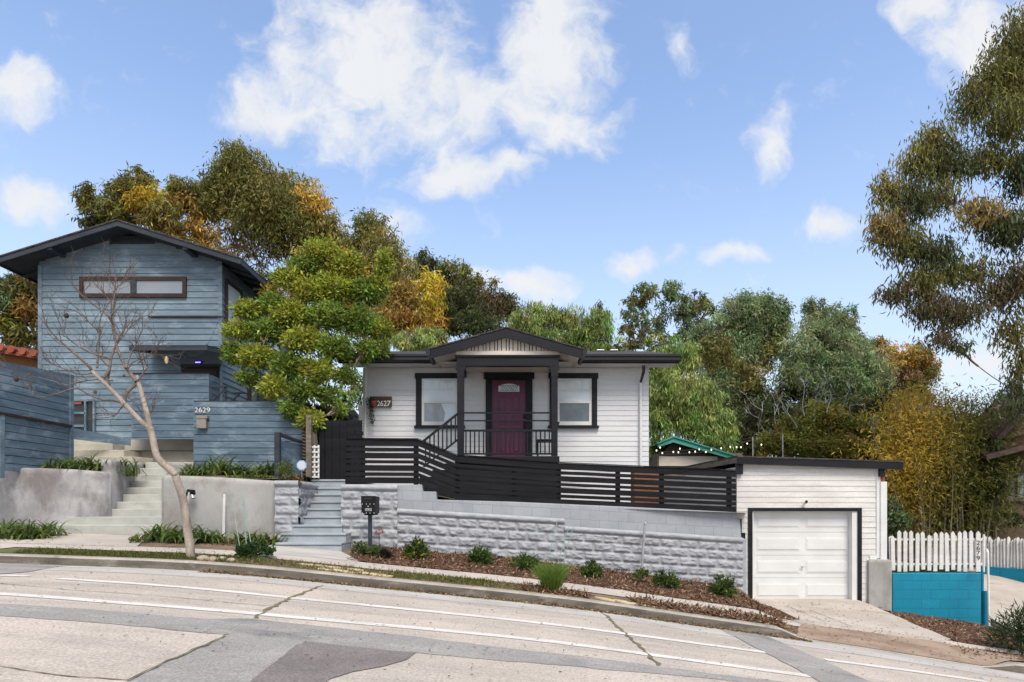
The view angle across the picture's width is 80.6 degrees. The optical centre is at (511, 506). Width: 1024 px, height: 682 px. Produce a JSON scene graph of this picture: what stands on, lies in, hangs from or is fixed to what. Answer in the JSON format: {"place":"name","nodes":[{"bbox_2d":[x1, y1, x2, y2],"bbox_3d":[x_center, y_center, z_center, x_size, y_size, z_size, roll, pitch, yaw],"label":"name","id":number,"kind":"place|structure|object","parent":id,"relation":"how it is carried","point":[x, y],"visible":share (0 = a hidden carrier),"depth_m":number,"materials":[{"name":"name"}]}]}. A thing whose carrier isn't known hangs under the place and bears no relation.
{"place":"outdoors","nodes":[
{"label":"outdoors","id":0,"kind":"place"},
{"bbox_2d":[79,450,192,465],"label":"yard","id":1,"kind":"structure","parent":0,"point":[159,450],"depth_m":15.19,"materials":[{"name":"soil"}]},
{"bbox_2d":[0,271,37,349],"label":"gum tree","id":2,"kind":"object","parent":1,"relation":"on","point":[18,314],"visible":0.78,"depth_m":24.65,"materials":[{"name":"green plant"}]},
{"bbox_2d":[0,344,37,376],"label":"ochre house","id":3,"kind":"structure","parent":1,"relation":"on","point":[15,355],"depth_m":19.30,"materials":[{"name":"paint"}]},
{"bbox_2d":[74,439,155,465],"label":"steps","id":4,"kind":"structure","parent":1,"relation":"on","point":[84,448],"depth_m":14.86,"materials":[{"name":"beige concrete"}]},
{"bbox_2d":[74,428,130,445],"bbox_3d":[-9.946,-1.675,14.565,1.255,0.368,0.025,0,0,-34],"label":"stair board","id":5,"kind":"object","parent":4,"relation":"on","point":[80,434],"visible":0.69,"depth_m":14.55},
{"bbox_2d":[67,160,203,239],"bbox_3d":[-16.199,-8.060,26.509,5.456,13.327,2.985,0,0,0],"label":"gum tree","id":6,"kind":"object","parent":1,"relation":"on","point":[138,201],"visible":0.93,"depth_m":25.78,"materials":[{"name":"green plant"}]},
{"bbox_2d":[0,219,317,439],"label":"blue house","id":7,"kind":"structure","parent":1,"relation":"on","point":[192,289],"depth_m":15.49,"materials":[{"name":"blue wood"}]},
{"bbox_2d":[79,276,186,297],"bbox_3d":[-9.707,-5.611,15.460,2.731,0.524,0.060,0,0,0],"label":"window","id":8,"kind":"structure","parent":7,"relation":"in","point":[149,286],"depth_m":15.46,"materials":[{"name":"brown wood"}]},
{"bbox_2d":[132,373,219,438],"bbox_3d":[-8.425,-2.471,15.170,1.934,1.642,0.580,0,0,0],"label":"deck screen","id":9,"kind":"object","parent":7,"relation":"attached to","point":[180,393],"visible":0.54,"depth_m":14.90,"materials":[{"name":"blue wood"}]},
{"bbox_2d":[180,364,220,396],"bbox_3d":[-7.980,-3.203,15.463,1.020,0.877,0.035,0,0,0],"label":"entry door","id":10,"kind":"structure","parent":7,"relation":"in","point":[214,369],"depth_m":15.45,"materials":[{"name":"black metal"}]},
{"bbox_2d":[225,278,242,324],"bbox_3d":[-7.412,-5.285,16.085,0.055,1.229,0.930,0,0,0],"label":"window","id":11,"kind":"structure","parent":7,"relation":"in","point":[232,292],"depth_m":15.90,"materials":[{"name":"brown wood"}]},
{"bbox_2d":[124,440,193,467],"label":"wall","id":12,"kind":"structure","parent":1,"relation":"on","point":[177,456],"depth_m":15.35,"materials":[{"name":"beige concrete"}]},
{"bbox_2d":[166,135,341,290],"bbox_3d":[-11.557,-8.978,27.354,7.766,15.182,3.856,0,0,0],"label":"gum tree","id":13,"kind":"object","parent":1,"relation":"on","point":[245,194],"visible":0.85,"depth_m":26.83,"materials":[{"name":"green plant"}]},
{"bbox_2d":[304,400,356,475],"bbox_3d":[-4.881,-1.721,15.890,1.888,2.462,1.417,0,0,-17],"label":"dark shrub","id":14,"kind":"object","parent":1,"relation":"on","point":[324,410],"visible":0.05,"depth_m":15.88,"materials":[{"name":"green plant"}]},
{"bbox_2d":[338,372,362,410],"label":"pepper tree","id":15,"kind":"object","parent":1,"relation":"on","point":[355,393],"visible":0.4,"depth_m":21.97,"materials":[{"name":"green plant"}]},
{"bbox_2d":[270,207,452,346],"bbox_3d":[-7.079,-7.271,27.245,9.038,13.556,3.602,0,0,14],"label":"gum tree","id":16,"kind":"object","parent":1,"relation":"on","point":[404,307],"visible":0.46,"depth_m":26.69,"materials":[{"name":"green plant"}]},
{"bbox_2d":[202,476,318,478],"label":"planter soil","id":17,"kind":"structure","parent":0,"point":[259,478],"depth_m":12.76,"materials":[{"name":"brown soil"}]},
{"bbox_2d":[196,457,246,476],"bbox_3d":[-6.370,-0.775,13.058,1.470,0.544,1.157,0,0,-19],"label":"agapanthus","id":18,"kind":"object","parent":17,"relation":"on","point":[216,470],"visible":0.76,"depth_m":13.00,"materials":[{"name":"green plant"}]},
{"bbox_2d":[193,401,302,480],"bbox_3d":[-6.208,-1.451,14.252,2.579,2.060,0.136,0,0,0],"label":"board fence","id":19,"kind":"object","parent":17,"relation":"on","point":[244,431],"visible":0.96,"depth_m":14.20,"materials":[{"name":"blue wood"}]},
{"bbox_2d":[276,457,295,480],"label":"twiggy shrub","id":20,"kind":"object","parent":17,"relation":"on","point":[286,470],"visible":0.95,"depth_m":12.40,"materials":[{"name":"green plant"}]},
{"bbox_2d":[274,432,307,480],"bbox_3d":[-4.869,-1.027,13.350,0.142,1.055,1.322,0,0,6],"label":"board fence","id":21,"kind":"object","parent":17,"relation":"on","point":[280,446],"visible":0.62,"depth_m":13.12,"materials":[{"name":"blue wood"}]},
{"bbox_2d":[218,233,396,481],"bbox_3d":[-4.906,-3.592,14.436,4.188,6.221,1.865,0,0,0],"label":"leafy tree","id":22,"kind":"object","parent":17,"relation":"on","point":[344,281],"visible":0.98,"depth_m":14.30,"materials":[{"name":"green plant"}]},
{"bbox_2d":[306,415,312,476],"bbox_3d":[-4.591,-1.352,13.660,0.115,1.401,0.120,0,0,0],"label":"fence post","id":23,"kind":"object","parent":17,"relation":"on","point":[309,443],"visible":0.94,"depth_m":13.60,"materials":[{"name":"brown wood"}]},
{"bbox_2d":[0,543,800,625],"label":"sidewalk","id":24,"kind":"structure","parent":0,"point":[607,591],"depth_m":10.08,"materials":[{"name":"grey concrete"}]},
{"bbox_2d":[0,570,1023,681],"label":"road","id":25,"kind":"structure","parent":0,"point":[84,651],"depth_m":6.31,"materials":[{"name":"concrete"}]},
{"bbox_2d":[0,563,66,573],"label":"asphalt patch","id":26,"kind":"object","parent":25,"relation":"on","point":[11,568],"visible":0.89,"depth_m":8.53,"materials":[{"name":"grey asphalt"}]},
{"bbox_2d":[250,642,415,681],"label":"asphalt patch","id":27,"kind":"object","parent":25,"relation":"on","point":[294,664],"visible":1,"depth_m":4.74,"materials":[{"name":"grey asphalt"}]},
{"bbox_2d":[0,603,778,681],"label":"asphalt patch","id":28,"kind":"object","parent":25,"relation":"on","point":[248,654],"visible":1,"depth_m":5.45,"materials":[{"name":"grey asphalt"}]},
{"bbox_2d":[0,592,812,677],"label":"road marking","id":29,"kind":"object","parent":25,"relation":"on","point":[412,627],"visible":1,"depth_m":6.30,"materials":[{"name":"white paint"}]},
{"bbox_2d":[58,578,765,652],"bbox_3d":[-1.237,1.357,7.427,8.861,0.911,0.279,0,0,0],"label":"road marking","id":30,"kind":"object","parent":25,"relation":"on","point":[491,617],"visible":1,"depth_m":7.39,"materials":[{"name":"white paint"}]},
{"bbox_2d":[0,565,1008,681],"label":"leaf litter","id":31,"kind":"object","parent":25,"relation":"on","point":[434,628],"visible":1,"depth_m":6.30,"materials":[{"name":"brown plant"}]},
{"bbox_2d":[0,563,1023,679],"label":"road gutter","id":32,"kind":"object","parent":25,"relation":"on","point":[832,647],"visible":0.94,"depth_m":8.62,"materials":[{"name":"concrete"}]},
{"bbox_2d":[199,568,811,641],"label":"leaf litter","id":33,"kind":"object","parent":32,"relation":"on","point":[518,600],"visible":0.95,"depth_m":8.88,"materials":[{"name":"plant"}]},
{"bbox_2d":[721,629,870,681],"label":"asphalt patch","id":34,"kind":"object","parent":25,"relation":"on","point":[816,668],"visible":1,"depth_m":7.27,"materials":[{"name":"grey asphalt"}]},
{"bbox_2d":[823,658,986,681],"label":"road marking","id":35,"kind":"object","parent":25,"relation":"on","point":[841,661],"visible":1,"depth_m":7.63,"materials":[{"name":"white paint"}]},
{"bbox_2d":[0,539,1023,662],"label":"verge","id":36,"kind":"structure","parent":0,"point":[215,546],"depth_m":9.66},
{"bbox_2d":[0,521,43,540],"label":"agapanthus","id":37,"kind":"object","parent":36,"relation":"on","point":[6,533],"visible":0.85,"depth_m":10.86,"materials":[{"name":"green plant"}]},
{"bbox_2d":[8,519,62,540],"bbox_3d":[-8.678,0.460,11.011,1.042,0.447,0.880,0,0,0],"label":"agapanthus","id":38,"kind":"object","parent":36,"relation":"on","point":[35,535],"visible":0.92,"depth_m":10.94,"materials":[{"name":"green plant"}]},
{"bbox_2d":[0,468,110,527],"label":"plaster wall","id":39,"kind":"structure","parent":36,"relation":"on","point":[42,495],"depth_m":12.30,"materials":[{"name":"grey concrete"}]},
{"bbox_2d":[0,533,146,546],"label":"entry path","id":40,"kind":"structure","parent":36,"relation":"on","point":[92,539],"depth_m":10.86,"materials":[{"name":"beige concrete"}]},
{"bbox_2d":[51,462,192,535],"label":"front steps","id":41,"kind":"structure","parent":40,"relation":"on","point":[140,505],"depth_m":12.60,"materials":[{"name":"concrete"}]},
{"bbox_2d":[0,547,236,561],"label":"grass ground","id":42,"kind":"structure","parent":36,"relation":"on","point":[7,551],"depth_m":9.29,"materials":[{"name":"green plant"}]},
{"bbox_2d":[0,239,195,556],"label":"bare tree","id":43,"kind":"object","parent":42,"relation":"on","point":[183,502],"visible":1,"depth_m":9.31,"materials":[{"name":"brown plant"}]},
{"bbox_2d":[101,459,143,508],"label":"plaster wall","id":44,"kind":"structure","parent":36,"relation":"on","point":[120,483],"depth_m":12.91,"materials":[{"name":"grey concrete"}]},
{"bbox_2d":[146,526,193,543],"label":"agapanthus","id":45,"kind":"object","parent":36,"relation":"on","point":[175,536],"visible":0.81,"depth_m":11.08,"materials":[{"name":"green plant"}]},
{"bbox_2d":[162,475,274,538],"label":"plaster wall","id":46,"kind":"structure","parent":36,"relation":"on","point":[206,507],"depth_m":12.10,"materials":[{"name":"grey concrete"}]},
{"bbox_2d":[234,538,276,558],"bbox_3d":[-4.156,0.698,9.749,0.666,0.403,0.594,0,0,0],"label":"ground shrub","id":47,"kind":"object","parent":36,"relation":"on","point":[252,549],"visible":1,"depth_m":9.68,"materials":[{"name":"green plant"}]},
{"bbox_2d":[274,480,318,541],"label":"block pier","id":48,"kind":"structure","parent":36,"relation":"on","point":[293,499],"depth_m":11.94,"materials":[{"name":"grey stone"}]},
{"bbox_2d":[260,545,358,561],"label":"entry path","id":49,"kind":"structure","parent":36,"relation":"on","point":[312,552],"depth_m":10.74,"materials":[{"name":"concrete"}]},
{"bbox_2d":[276,479,353,551],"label":"front steps","id":50,"kind":"structure","parent":49,"relation":"on","point":[321,527],"depth_m":11.90,"materials":[{"name":"grey concrete"}]},
{"bbox_2d":[317,420,362,478],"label":"side gate","id":51,"kind":"structure","parent":50,"relation":"on","point":[333,436],"depth_m":13.90,"materials":[{"name":"black wood"}]},
{"bbox_2d":[361,496,378,545],"bbox_3d":[-2.666,0.430,11.371,0.271,1.240,0.377,0,0,0],"label":"mailbox","id":52,"kind":"object","parent":36,"relation":"on","point":[369,506],"visible":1,"depth_m":11.19,"materials":[{"name":"black metal"}]},
{"bbox_2d":[216,553,539,591],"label":"grass","id":53,"kind":"structure","parent":36,"relation":"on","point":[289,564],"depth_m":9.36,"materials":[{"name":"green plant"}]},
{"bbox_2d":[4,540,986,659],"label":"leaf litter","id":54,"kind":"object","parent":36,"relation":"on","point":[681,602],"visible":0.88,"depth_m":10.06,"materials":[{"name":"brown plant"}]},
{"bbox_2d":[341,484,745,593],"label":"retaining wall","id":55,"kind":"structure","parent":36,"relation":"on","point":[702,546],"depth_m":12.32,"materials":[{"name":"grey stone"}]},
{"bbox_2d":[345,438,735,511],"bbox_3d":[0.698,-0.547,12.449,8.126,1.637,0.202,0,0,-5],"label":"slat fence","id":56,"kind":"object","parent":55,"relation":"on","point":[558,478],"visible":0.91,"depth_m":12.38,"materials":[{"name":"black wood"}]},
{"bbox_2d":[345,544,798,619],"bbox_3d":[1.100,1.372,11.555,7.900,1.222,2.390,0,0,0],"label":"mulch bed","id":57,"kind":"object","parent":36,"relation":"on","point":[473,567],"visible":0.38,"depth_m":10.93,"materials":[{"name":"brown plant"}]},
{"bbox_2d":[400,535,430,559],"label":"flowering shrub","id":58,"kind":"object","parent":57,"relation":"on","point":[418,547],"visible":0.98,"depth_m":11.11,"materials":[{"name":"green plant"}]},
{"bbox_2d":[465,542,497,565],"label":"round shrub","id":59,"kind":"object","parent":57,"relation":"on","point":[479,555],"visible":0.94,"depth_m":11.24,"materials":[{"name":"green plant"}]},
{"bbox_2d":[510,551,541,570],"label":"round shrub","id":60,"kind":"object","parent":57,"relation":"on","point":[525,560],"visible":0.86,"depth_m":11.24,"materials":[{"name":"green plant"}]},
{"bbox_2d":[576,558,603,578],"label":"round shrub","id":61,"kind":"object","parent":57,"relation":"on","point":[591,568],"visible":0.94,"depth_m":11.28,"materials":[{"name":"green plant"}]},
{"bbox_2d":[651,566,680,588],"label":"round shrub","id":62,"kind":"object","parent":57,"relation":"on","point":[669,579],"visible":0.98,"depth_m":11.27,"materials":[{"name":"green plant"}]},
{"bbox_2d":[707,571,739,598],"bbox_3d":[3.977,1.488,11.377,0.639,0.538,0.733,0,0,0],"label":"round shrub","id":63,"kind":"object","parent":57,"relation":"on","point":[722,586],"visible":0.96,"depth_m":11.24,"materials":[{"name":"green plant"}]},
{"bbox_2d":[515,579,795,632],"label":"mulch","id":64,"kind":"object","parent":36,"relation":"on","point":[737,614],"visible":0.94,"depth_m":9.35,"materials":[{"name":"brown plant"}]},
{"bbox_2d":[528,559,572,591],"bbox_3d":[0.603,1.063,9.467,0.827,0.532,0.832,0,0,0],"label":"grass tuft","id":65,"kind":"object","parent":64,"relation":"on","point":[552,580],"visible":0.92,"depth_m":9.35,"materials":[{"name":"green plant"}]},
{"bbox_2d":[866,558,891,610],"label":"concrete pier","id":66,"kind":"structure","parent":36,"relation":"on","point":[879,582],"depth_m":12.95,"materials":[{"name":"grey paint"}]},
{"bbox_2d":[892,569,983,622],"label":"teal wall","id":67,"kind":"structure","parent":36,"relation":"on","point":[953,595],"depth_m":12.97,"materials":[{"name":"teal brick"}]},
{"bbox_2d":[888,530,982,571],"bbox_3d":[9.239,0.974,13.123,2.068,0.898,0.078,0,0,0],"label":"picket fence","id":68,"kind":"object","parent":67,"relation":"on","point":[943,539],"visible":0.98,"depth_m":13.10,"materials":[{"name":"white paint"}]},
{"bbox_2d":[866,602,1023,660],"bbox_3d":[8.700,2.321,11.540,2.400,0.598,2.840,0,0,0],"label":"mulch bed","id":69,"kind":"object","parent":36,"relation":"on","point":[950,626],"visible":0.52,"depth_m":11.62,"materials":[{"name":"brown plant"}]},
{"bbox_2d":[981,570,987,625],"bbox_3d":[9.802,2.113,12.514,0.099,1.575,0.112,0,0,0],"label":"teal post","id":70,"kind":"object","parent":69,"relation":"on","point":[984,610],"visible":0.62,"depth_m":12.49,"materials":[{"name":"paint"}]},
{"bbox_2d":[983,534,990,625],"bbox_3d":[9.777,1.507,12.456,0.063,1.828,0.610,0,0,29],"label":"fence post","id":71,"kind":"object","parent":69,"relation":"on","point":[988,586],"visible":0.97,"depth_m":12.23,"materials":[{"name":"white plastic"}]},
{"bbox_2d":[979,599,1023,654],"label":"oleander bush","id":72,"kind":"object","parent":69,"relation":"on","point":[1010,629],"visible":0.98,"depth_m":9.95,"materials":[{"name":"green plant"}]},
{"bbox_2d":[0,0,1023,458],"label":"sky","id":73,"kind":"structure","parent":0,"point":[579,152],"materials":[{"name":"blue"}]},
{"bbox_2d":[755,599,949,641],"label":"driveway","id":74,"kind":"structure","parent":0,"point":[883,619],"depth_m":11.33,"materials":[{"name":"concrete"}]},
{"bbox_2d":[797,624,1023,664],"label":"driveway apron","id":75,"kind":"object","parent":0,"point":[884,642],"visible":1,"depth_m":9.40,"materials":[{"name":"beige concrete"}]},
{"bbox_2d":[887,558,959,571],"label":"lawn","id":76,"kind":"structure","parent":0,"point":[916,571],"depth_m":13.54,"materials":[{"name":"green plant"}]},
{"bbox_2d":[616,279,717,351],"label":"gum tree","id":77,"kind":"object","parent":76,"relation":"on","point":[686,313],"visible":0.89,"depth_m":32.82,"materials":[{"name":"green plant"}]},
{"bbox_2d":[713,378,900,455],"bbox_3d":[12.242,-2.106,25.977,8.774,6.662,2.857,0,0,-7],"label":"dark shrub","id":78,"kind":"object","parent":76,"relation":"on","point":[749,429],"visible":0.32,"depth_m":25.45,"materials":[{"name":"green plant"}]},
{"bbox_2d":[887,555,1023,634],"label":"neighbour driveway","id":79,"kind":"structure","parent":0,"point":[1005,592],"depth_m":14.21,"materials":[{"name":"concrete"}]},
{"bbox_2d":[887,480,912,558],"bbox_3d":[10.313,0.332,16.139,0.810,2.144,1.178,0,0,28],"label":"garden shrub","id":80,"kind":"object","parent":79,"relation":"on","point":[896,515],"visible":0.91,"depth_m":15.95,"materials":[{"name":"green plant"}]},
{"bbox_2d":[857,1,1023,425],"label":"gum tree","id":81,"kind":"object","parent":79,"relation":"on","point":[1003,75],"visible":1,"depth_m":15.34,"materials":[{"name":"green plant"}]},
{"bbox_2d":[978,566,1023,582],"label":"teal wall","id":82,"kind":"structure","parent":79,"relation":"on","point":[1016,574],"depth_m":15.20,"materials":[{"name":"teal brick"}]},
{"bbox_2d":[895,535,1023,568],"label":"picket fence","id":83,"kind":"object","parent":82,"relation":"on","point":[1000,555],"visible":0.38,"depth_m":15.47,"materials":[{"name":"white paint"}]},
{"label":"planter soil","id":84,"kind":"structure","parent":0,"visible":0},
{"bbox_2d":[0,361,73,477],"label":"board fence","id":85,"kind":"object","parent":84,"relation":"on","point":[33,433],"visible":0.88,"depth_m":12.64,"materials":[{"name":"blue wood"}]},
{"label":"yard","id":86,"kind":"structure","parent":0,"visible":0},
{"bbox_2d":[677,286,796,423],"bbox_3d":[10.944,-4.550,28.793,5.743,12.154,4.145,0,0,0],"label":"gum tree","id":87,"kind":"object","parent":86,"relation":"on","point":[740,341],"visible":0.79,"depth_m":28.35,"materials":[{"name":"green plant"}]},
{"bbox_2d":[751,398,892,459],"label":"hedge tree","id":88,"kind":"object","parent":86,"relation":"on","point":[805,438],"visible":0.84,"depth_m":20.46,"materials":[{"name":"green plant"}]},
{"bbox_2d":[741,369,882,451],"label":"bare branches","id":89,"kind":"object","parent":88,"relation":"attached to","point":[802,406],"visible":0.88,"depth_m":20.01,"materials":[{"name":"wood"}]},
{"bbox_2d":[767,295,899,410],"bbox_3d":[14.758,-4.314,27.742,6.172,11.669,3.772,0,0,-19],"label":"gum tree","id":90,"kind":"object","parent":86,"relation":"on","point":[819,340],"visible":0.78,"depth_m":27.46,"materials":[{"name":"green plant"}]},
{"bbox_2d":[871,334,944,408],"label":"gum tree","id":91,"kind":"object","parent":86,"relation":"on","point":[915,362],"visible":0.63,"depth_m":31.63,"materials":[{"name":"yellow plant"}]},
{"bbox_2d":[831,368,1023,557],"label":"bamboo clump","id":92,"kind":"object","parent":86,"relation":"on","point":[929,443],"visible":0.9,"depth_m":16.38,"materials":[{"name":"green plant"}]},
{"bbox_2d":[873,393,1023,567],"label":"tan house","id":93,"kind":"structure","parent":86,"relation":"on","point":[1004,431],"depth_m":16.66,"materials":[{"name":"paint"}]},
{"bbox_2d":[976,437,1023,539],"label":"vine shrub","id":94,"kind":"object","parent":93,"relation":"attached to","point":[1002,489],"visible":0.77,"depth_m":16.15,"materials":[{"name":"green plant"}]},
{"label":"yard","id":95,"kind":"structure","parent":0,"visible":0},
{"bbox_2d":[409,246,522,339],"bbox_3d":[-2.334,-6.860,30.362,6.239,13.139,3.660,0,0,0],"label":"gum tree","id":96,"kind":"object","parent":95,"relation":"on","point":[473,310],"visible":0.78,"depth_m":30.22,"materials":[{"name":"green plant"}]},
{"bbox_2d":[338,326,680,501],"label":"white house","id":97,"kind":"structure","parent":95,"relation":"on","point":[507,392],"depth_m":15.77,"materials":[{"name":"paint"}]},
{"bbox_2d":[492,380,525,455],"bbox_3d":[-0.085,-2.251,15.759,0.876,2.150,0.078,0,0,0],"label":"front door","id":98,"kind":"structure","parent":97,"relation":"in","point":[507,395],"depth_m":15.77,"materials":[{"name":"paint"}]},
{"bbox_2d":[504,299,632,350],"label":"pepper tree","id":99,"kind":"object","parent":95,"relation":"on","point":[538,319],"visible":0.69,"depth_m":24.68,"materials":[{"name":"green plant"}]},
{"bbox_2d":[631,473,657,502],"bbox_3d":[2.958,-0.332,13.500,0.596,0.964,0.460,0,0,0],"label":"yard planter","id":100,"kind":"object","parent":95,"relation":"on","point":[644,486],"visible":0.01,"depth_m":13.30,"materials":[{"name":"orange wood"}]},
{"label":"yard","id":101,"kind":"structure","parent":0,"visible":0},
{"bbox_2d":[390,324,451,350],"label":"pepper tree","id":102,"kind":"object","parent":101,"relation":"on","point":[421,340],"visible":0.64,"depth_m":23.77,"materials":[{"name":"green plant"}]},
{"bbox_3d":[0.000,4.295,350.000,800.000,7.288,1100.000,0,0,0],"label":"ground","id":103,"kind":"structure","parent":0,"visible":0},
{"bbox_2d":[0,553,1023,666],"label":"kerb","id":104,"kind":"structure","parent":103,"relation":"on","point":[1004,663],"depth_m":9.01,"materials":[{"name":"grey concrete"}]},
{"bbox_2d":[0,556,1023,673],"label":"kerb face","id":105,"kind":"object","parent":104,"relation":"attached to","point":[278,573],"visible":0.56,"depth_m":8.98},
{"bbox_2d":[649,432,741,503],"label":"green roof house","id":106,"kind":"structure","parent":103,"relation":"on","point":[672,459],"depth_m":21.40,"materials":[{"name":"grey wood"}]},
{"bbox_2d":[649,336,742,463],"bbox_3d":[6.564,-2.985,22.659,3.916,6.993,2.251,0,0,0],"label":"pepper tree","id":107,"kind":"object","parent":103,"relation":"on","point":[689,406],"visible":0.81,"depth_m":22.22,"materials":[{"name":"green plant"}]},
{"label":"yard","id":108,"kind":"structure","parent":0,"visible":0},
{"bbox_2d":[664,456,903,601],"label":"garage","id":109,"kind":"structure","parent":108,"relation":"on","point":[813,528],"depth_m":13.05,"materials":[{"name":"white paint"}]},
{"bbox_2d":[753,512,847,598],"bbox_3d":[6.359,1.103,13.181,2.166,1.951,0.098,0,0,0],"label":"garage door","id":110,"kind":"structure","parent":109,"relation":"in","point":[797,555],"depth_m":13.18,"materials":[{"name":"metal"}]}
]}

